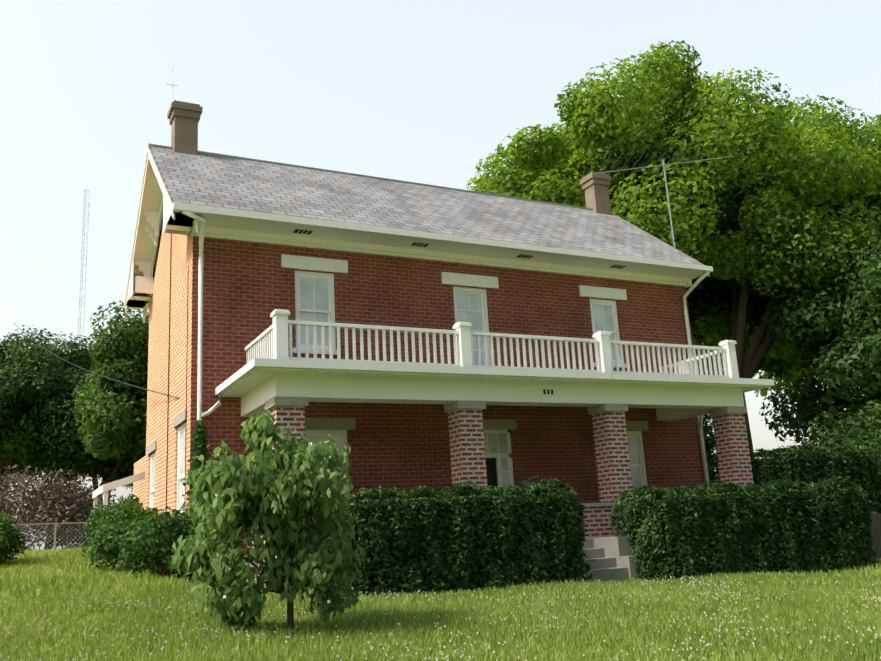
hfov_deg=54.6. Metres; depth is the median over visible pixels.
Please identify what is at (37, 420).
tree leaves
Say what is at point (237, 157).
roof ridge flashing
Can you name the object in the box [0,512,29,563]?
shrub
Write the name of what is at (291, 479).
tree
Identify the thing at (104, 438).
tree
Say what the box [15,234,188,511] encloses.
service cable
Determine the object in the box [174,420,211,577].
ivy leaves
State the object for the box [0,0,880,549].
sky
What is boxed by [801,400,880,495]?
shrub
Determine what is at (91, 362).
tree
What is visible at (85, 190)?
radio mast
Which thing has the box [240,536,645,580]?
porch concrete steps
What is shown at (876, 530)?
board fence
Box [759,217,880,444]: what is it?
low tree
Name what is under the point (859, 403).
tree leaves
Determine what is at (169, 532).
shrub
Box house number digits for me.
[543,389,553,393]
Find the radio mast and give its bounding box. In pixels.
[68,189,89,547]
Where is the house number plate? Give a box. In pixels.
[541,388,554,395]
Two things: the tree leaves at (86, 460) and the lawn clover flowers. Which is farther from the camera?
the tree leaves at (86, 460)
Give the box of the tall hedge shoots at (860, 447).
[752,444,872,458]
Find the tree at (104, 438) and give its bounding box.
[71,300,148,462]
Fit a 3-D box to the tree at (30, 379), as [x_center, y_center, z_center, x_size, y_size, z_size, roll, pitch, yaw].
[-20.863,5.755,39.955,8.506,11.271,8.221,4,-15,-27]
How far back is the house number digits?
15.89 m
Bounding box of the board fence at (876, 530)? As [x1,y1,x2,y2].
[865,511,880,559]
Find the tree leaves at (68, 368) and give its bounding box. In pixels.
[6,347,88,477]
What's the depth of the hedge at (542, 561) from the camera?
12.35 m
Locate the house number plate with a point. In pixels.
(546, 394)
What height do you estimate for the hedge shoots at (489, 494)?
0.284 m
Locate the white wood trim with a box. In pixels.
[124,147,773,514]
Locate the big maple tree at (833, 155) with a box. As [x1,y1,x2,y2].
[466,40,880,453]
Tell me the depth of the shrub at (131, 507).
16.99 m
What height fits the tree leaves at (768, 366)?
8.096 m
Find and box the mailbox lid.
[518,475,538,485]
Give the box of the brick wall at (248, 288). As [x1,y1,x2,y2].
[189,236,709,557]
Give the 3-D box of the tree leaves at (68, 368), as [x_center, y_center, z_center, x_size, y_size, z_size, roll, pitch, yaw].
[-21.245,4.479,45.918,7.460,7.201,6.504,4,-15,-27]
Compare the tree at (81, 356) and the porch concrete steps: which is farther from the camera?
the tree at (81, 356)
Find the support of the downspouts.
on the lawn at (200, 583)
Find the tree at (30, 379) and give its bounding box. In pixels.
[0,334,80,508]
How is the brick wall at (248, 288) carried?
on the lawn at (200, 583)
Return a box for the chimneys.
[167,100,610,214]
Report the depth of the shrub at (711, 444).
23.57 m
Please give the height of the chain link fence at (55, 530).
1.164 m
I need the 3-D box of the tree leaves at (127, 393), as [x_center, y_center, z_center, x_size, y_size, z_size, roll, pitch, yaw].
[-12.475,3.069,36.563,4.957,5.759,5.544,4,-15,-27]
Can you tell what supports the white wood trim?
attached to the brick wall at (248, 288)
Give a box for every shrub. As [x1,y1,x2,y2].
[0,464,125,550]
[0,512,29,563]
[81,514,167,568]
[82,504,114,536]
[92,493,155,557]
[117,506,210,577]
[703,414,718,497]
[709,450,720,483]
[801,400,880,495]
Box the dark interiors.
[293,229,625,488]
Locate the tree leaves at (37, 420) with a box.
[0,366,57,467]
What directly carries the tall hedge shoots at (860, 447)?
on the tall hedge at (866, 452)
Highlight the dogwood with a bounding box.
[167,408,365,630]
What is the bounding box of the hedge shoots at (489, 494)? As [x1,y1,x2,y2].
[335,484,568,505]
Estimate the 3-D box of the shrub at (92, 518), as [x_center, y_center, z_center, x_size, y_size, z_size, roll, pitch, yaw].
[-7.432,4.466,19.312,1.284,1.167,1.216,4,-15,-27]
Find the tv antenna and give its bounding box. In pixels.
[168,67,750,247]
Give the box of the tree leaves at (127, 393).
[85,338,147,455]
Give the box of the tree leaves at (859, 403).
[795,282,880,430]
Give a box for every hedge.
[316,478,593,595]
[608,475,878,580]
[750,442,880,513]
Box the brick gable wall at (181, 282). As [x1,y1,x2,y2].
[133,229,192,516]
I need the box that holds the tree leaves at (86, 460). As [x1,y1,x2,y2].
[34,381,144,481]
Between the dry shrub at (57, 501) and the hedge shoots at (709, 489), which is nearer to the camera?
the hedge shoots at (709, 489)
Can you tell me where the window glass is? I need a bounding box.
[152,277,640,516]
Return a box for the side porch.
[92,472,144,545]
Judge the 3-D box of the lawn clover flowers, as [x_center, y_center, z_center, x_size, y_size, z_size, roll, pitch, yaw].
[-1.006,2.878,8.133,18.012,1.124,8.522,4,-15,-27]
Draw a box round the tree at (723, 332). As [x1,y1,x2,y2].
[695,278,850,401]
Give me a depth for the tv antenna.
22.72 m
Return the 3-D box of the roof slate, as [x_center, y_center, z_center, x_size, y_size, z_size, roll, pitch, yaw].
[-0.671,-2.385,21.157,12.620,2.700,6.700,4,-15,-27]
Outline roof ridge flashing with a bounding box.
[148,143,612,212]
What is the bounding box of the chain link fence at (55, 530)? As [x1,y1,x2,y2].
[11,522,91,549]
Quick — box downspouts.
[182,211,709,576]
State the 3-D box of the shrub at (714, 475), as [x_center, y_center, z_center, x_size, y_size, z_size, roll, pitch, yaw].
[7.191,4.334,27.218,5.214,4.367,4.724,4,-15,-27]
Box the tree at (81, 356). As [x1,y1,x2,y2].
[0,325,94,549]
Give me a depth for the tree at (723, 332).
35.95 m
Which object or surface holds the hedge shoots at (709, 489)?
on the hedge at (862, 516)
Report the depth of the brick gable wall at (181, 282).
17.52 m
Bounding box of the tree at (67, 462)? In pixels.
[20,366,142,543]
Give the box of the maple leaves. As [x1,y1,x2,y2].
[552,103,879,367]
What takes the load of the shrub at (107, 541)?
on the lawn at (200, 583)
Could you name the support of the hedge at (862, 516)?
on the lawn at (200, 583)
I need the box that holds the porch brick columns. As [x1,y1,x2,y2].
[247,406,755,580]
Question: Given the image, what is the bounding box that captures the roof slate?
[148,146,705,299]
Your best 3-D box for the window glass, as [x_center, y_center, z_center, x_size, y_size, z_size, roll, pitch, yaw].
[-0.958,1.519,17.730,10.986,4.730,3.791,-3,-13,-2]
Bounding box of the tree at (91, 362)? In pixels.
[85,347,111,499]
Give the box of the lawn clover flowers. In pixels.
[0,572,880,660]
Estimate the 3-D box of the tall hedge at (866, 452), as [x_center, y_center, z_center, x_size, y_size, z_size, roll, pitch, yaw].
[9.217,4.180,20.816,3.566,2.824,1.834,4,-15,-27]
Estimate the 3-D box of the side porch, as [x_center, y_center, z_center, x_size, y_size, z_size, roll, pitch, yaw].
[-7.666,4.767,20.729,1.300,2.670,2.500,4,-15,-27]
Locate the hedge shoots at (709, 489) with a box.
[616,482,846,500]
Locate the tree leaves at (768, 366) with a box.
[747,303,835,378]
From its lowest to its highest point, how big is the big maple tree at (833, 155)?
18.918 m
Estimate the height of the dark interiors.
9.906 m

